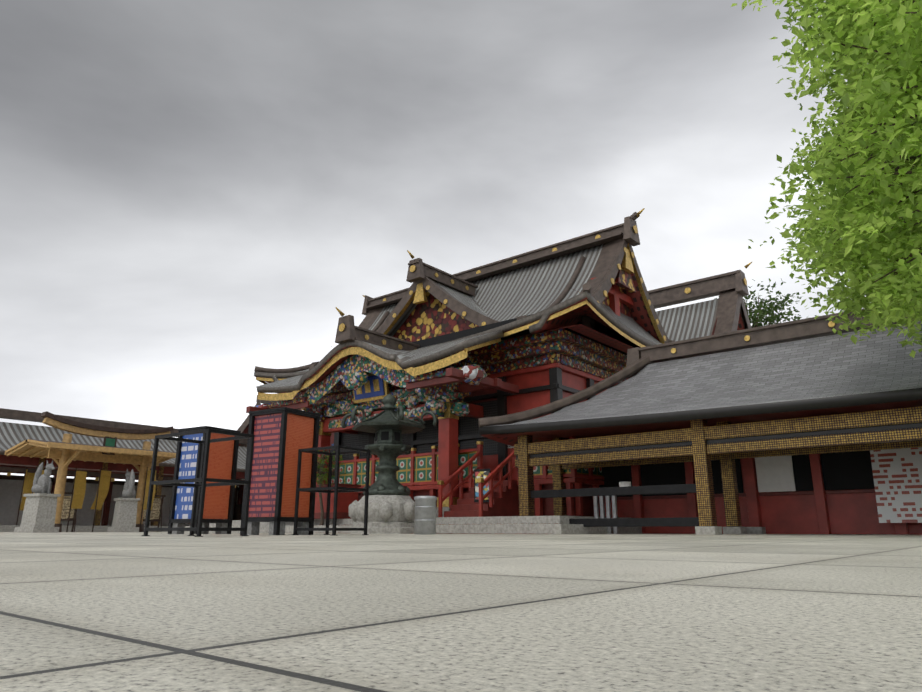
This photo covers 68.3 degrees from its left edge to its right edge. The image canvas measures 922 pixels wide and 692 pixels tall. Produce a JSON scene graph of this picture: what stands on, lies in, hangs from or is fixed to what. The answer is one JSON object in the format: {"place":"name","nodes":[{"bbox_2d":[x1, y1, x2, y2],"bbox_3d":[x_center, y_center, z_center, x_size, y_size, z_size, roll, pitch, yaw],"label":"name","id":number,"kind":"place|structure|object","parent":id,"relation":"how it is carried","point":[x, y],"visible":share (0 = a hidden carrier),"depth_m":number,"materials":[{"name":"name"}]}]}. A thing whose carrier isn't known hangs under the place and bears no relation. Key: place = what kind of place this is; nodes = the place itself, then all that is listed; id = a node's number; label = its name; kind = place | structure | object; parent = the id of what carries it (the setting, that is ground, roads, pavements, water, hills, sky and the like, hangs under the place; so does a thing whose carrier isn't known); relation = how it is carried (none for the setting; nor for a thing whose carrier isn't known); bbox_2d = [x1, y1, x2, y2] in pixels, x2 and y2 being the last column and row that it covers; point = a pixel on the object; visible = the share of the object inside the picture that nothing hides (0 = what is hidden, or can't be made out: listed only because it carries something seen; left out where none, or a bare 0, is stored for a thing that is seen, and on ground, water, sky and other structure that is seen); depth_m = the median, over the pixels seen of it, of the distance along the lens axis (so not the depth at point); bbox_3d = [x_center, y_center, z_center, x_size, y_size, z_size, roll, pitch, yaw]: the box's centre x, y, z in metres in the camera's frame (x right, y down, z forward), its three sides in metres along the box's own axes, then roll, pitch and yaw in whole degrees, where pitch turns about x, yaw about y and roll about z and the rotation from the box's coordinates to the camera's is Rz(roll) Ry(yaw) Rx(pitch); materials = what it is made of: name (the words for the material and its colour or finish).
{"place":"outdoors","nodes":[
{"label":"outdoors","id":0,"kind":"place"},
{"bbox_2d":[315,450,347,524],"bbox_3d":[-4.544,4.660,21.931,1.796,2.682,1.838,0,-15,1],"label":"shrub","id":1,"kind":"object","parent":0,"point":[320,472],"depth_m":22.02,"materials":[{"name":"green plant"}]},
{"bbox_2d":[0,0,870,481],"label":"sky","id":2,"kind":"structure","parent":0,"point":[192,192],"materials":[{"name":"grey"}]},
{"bbox_2d":[0,532,921,691],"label":"plaza paving","id":3,"kind":"structure","parent":0,"point":[160,612],"depth_m":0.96,"materials":[{"name":"stone"}]},
{"bbox_2d":[16,467,34,524],"bbox_3d":[-20.669,7.297,32.353,0.085,3.004,0.639,-6,-16,21],"label":"nobori banner","id":4,"kind":"object","parent":3,"relation":"on","point":[27,485],"visible":0.46,"depth_m":32.38,"materials":[{"name":"yellow fabric"}]},
{"bbox_2d":[14,460,60,532],"bbox_3d":[-15.605,5.588,25.303,1.195,2.628,0.950,-8,-17,27],"label":"fox statue","id":5,"kind":"object","parent":3,"relation":"on","point":[39,512],"visible":1,"depth_m":24.96,"materials":[{"name":"stone"}]},
{"bbox_2d":[52,492,76,531],"bbox_3d":[-17.776,7.447,30.473,1.150,1.748,0.758,11,-18,-35],"label":"notice board","id":6,"kind":"object","parent":3,"relation":"on","point":[66,508],"visible":0.29,"depth_m":30.66,"materials":[{"name":"brown wood"}]},
{"bbox_2d":[66,468,87,531],"bbox_3d":[-16.617,6.672,29.461,0.085,2.704,0.639,-6,-16,21],"label":"nobori banner","id":7,"kind":"object","parent":3,"relation":"on","point":[79,488],"visible":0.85,"depth_m":29.54,"materials":[{"name":"yellow fabric"}]},
{"bbox_2d":[5,411,175,531],"bbox_3d":[-15.877,5.735,30.273,4.680,4.933,6.600,-12,-19,38],"label":"torii","id":8,"kind":"object","parent":3,"relation":"on","point":[65,451],"visible":0.9,"depth_m":29.68,"materials":[{"name":"brown wood"}]},
{"bbox_2d":[90,467,112,531],"bbox_3d":[-16.192,6.886,30.446,0.420,2.804,0.639,-6,-16,21],"label":"nobori banner","id":9,"kind":"object","parent":3,"relation":"on","point":[103,488],"visible":0.92,"depth_m":30.53,"materials":[{"name":"yellow fabric"}]},
{"bbox_2d":[107,469,139,531],"bbox_3d":[-14.121,6.515,28.738,0.950,2.628,1.195,12,-19,-37],"label":"fox statue","id":10,"kind":"object","parent":3,"relation":"on","point":[125,515],"visible":1,"depth_m":28.36,"materials":[{"name":"stone"}]},
{"bbox_2d":[0,408,247,531],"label":"corridor","id":11,"kind":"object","parent":3,"relation":"on","point":[10,489],"visible":0.04,"depth_m":37.31,"materials":[{"name":"brown wood"}]},
{"bbox_2d":[0,422,246,479],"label":"roof","id":12,"kind":"structure","parent":11,"relation":"on","point":[12,435],"depth_m":36.10,"materials":[{"name":"grey ceramic roof tile"}]},
{"bbox_2d":[139,467,157,531],"bbox_3d":[-14.368,7.058,31.274,0.085,2.904,0.639,-6,-16,21],"label":"nobori banner","id":13,"kind":"object","parent":3,"relation":"on","point":[146,488],"visible":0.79,"depth_m":31.24,"materials":[{"name":"yellow fabric"}]},
{"bbox_2d":[143,495,165,531],"bbox_3d":[-14.927,8.064,32.761,1.150,1.748,0.758,11,-18,-35],"label":"notice board","id":14,"kind":"object","parent":3,"relation":"on","point":[156,513],"visible":0.4,"depth_m":33.01,"materials":[{"name":"brown wood"}]},
{"bbox_2d":[141,429,254,536],"bbox_3d":[-4.596,2.443,11.963,1.600,1.750,1.000,-10,-18,33],"label":"frame stand","id":15,"kind":"object","parent":3,"relation":"on","point":[203,485],"visible":0.9,"depth_m":11.85,"materials":[{"name":"black metal"}]},
{"bbox_2d":[167,426,240,533],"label":"sign tower","id":16,"kind":"structure","parent":3,"relation":"on","point":[219,500],"depth_m":17.19,"materials":[{"name":"black metal"}]},
{"bbox_2d":[232,395,284,519],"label":"hall","id":17,"kind":"structure","parent":3,"relation":"on","point":[237,510],"depth_m":47.24,"materials":[{"name":"brown wood"}]},
{"bbox_2d":[239,424,248,445],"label":"hall roof","id":18,"kind":"structure","parent":17,"relation":"on","point":[245,430],"depth_m":47.76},
{"bbox_2d":[240,407,320,534],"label":"sign tower","id":19,"kind":"structure","parent":3,"relation":"on","point":[283,435],"depth_m":14.50,"materials":[{"name":"black metal"},{"name":"red printed panel"},{"name":"orange painted panel"}]},
{"bbox_2d":[292,445,369,534],"bbox_3d":[-2.674,3.031,14.140,1.200,1.750,1.000,-10,-18,33],"label":"frame stand","id":20,"kind":"object","parent":3,"relation":"on","point":[335,490],"visible":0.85,"depth_m":14.04,"materials":[{"name":"black metal"}]},
{"bbox_2d":[341,393,437,533],"bbox_3d":[-2.157,3.401,20.005,2.582,4.090,2.964,-12,-19,38],"label":"bronze lantern","id":21,"kind":"object","parent":3,"relation":"on","point":[391,506],"visible":0.96,"depth_m":19.43,"materials":[{"name":"metal"}]},
{"bbox_2d":[184,300,645,533],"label":"temple building","id":22,"kind":"structure","parent":3,"relation":"on","point":[458,394],"depth_m":22.48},
{"bbox_2d":[254,244,661,392],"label":"temple roof","id":23,"kind":"structure","parent":22,"relation":"on","point":[535,290],"depth_m":26.00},
{"bbox_2d":[254,208,674,372],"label":"haiden roof trim","id":24,"kind":"structure","parent":23,"relation":"attached to","point":[431,301],"depth_m":27.00,"materials":[{"name":"brown wood"}]},
{"bbox_2d":[474,469,490,503],"bbox_3d":[0.624,4.482,19.663,0.520,1.825,0.400,-8,-17,27],"label":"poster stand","id":25,"kind":"object","parent":22,"relation":"on","point":[481,473],"visible":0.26,"depth_m":19.79,"materials":[{"name":"multicoloured paper"}]},
{"bbox_2d":[414,496,436,534],"bbox_3d":[-0.842,3.994,16.040,0.533,0.880,0.533,0,-15,1],"label":"steel bin","id":26,"kind":"object","parent":3,"relation":"on","point":[425,515],"visible":0.92,"depth_m":15.85,"materials":[{"name":"silver metal"}]},
{"bbox_2d":[404,523,557,533],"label":"leaf litter","id":27,"kind":"object","parent":3,"relation":"on","point":[470,533],"visible":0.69,"depth_m":17.62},
{"bbox_2d":[648,262,751,334],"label":"roof ridge","id":28,"kind":"structure","parent":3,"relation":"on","point":[730,289],"depth_m":31.66,"materials":[{"name":"brown wood"}]},
{"bbox_2d":[478,303,921,534],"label":"side hall","id":29,"kind":"structure","parent":3,"relation":"on","point":[803,472],"depth_m":16.91,"materials":[{"name":"grey metal"}]},
{"bbox_2d":[479,321,921,445],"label":"roof","id":30,"kind":"structure","parent":29,"relation":"on","point":[837,370],"depth_m":15.84,"materials":[{"name":"grey tile"}]},
{"bbox_2d":[870,447,921,522],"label":"notice board","id":31,"kind":"object","parent":29,"relation":"attached to","point":[897,475],"visible":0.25,"depth_m":15.48,"materials":[{"name":"white paper"}]},
{"bbox_2d":[715,279,816,327],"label":"tree","id":32,"kind":"object","parent":3,"relation":"on","point":[771,318],"depth_m":48.43,"materials":[{"name":"green plant"}]},
{"bbox_2d":[731,0,921,357],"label":"plaza tree","id":33,"kind":"object","parent":3,"relation":"on","point":[856,247],"depth_m":8.22,"materials":[{"name":"green plant"}]},
{"bbox_2d":[656,298,746,340],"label":"roof","id":34,"kind":"structure","parent":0,"point":[690,321],"depth_m":31.66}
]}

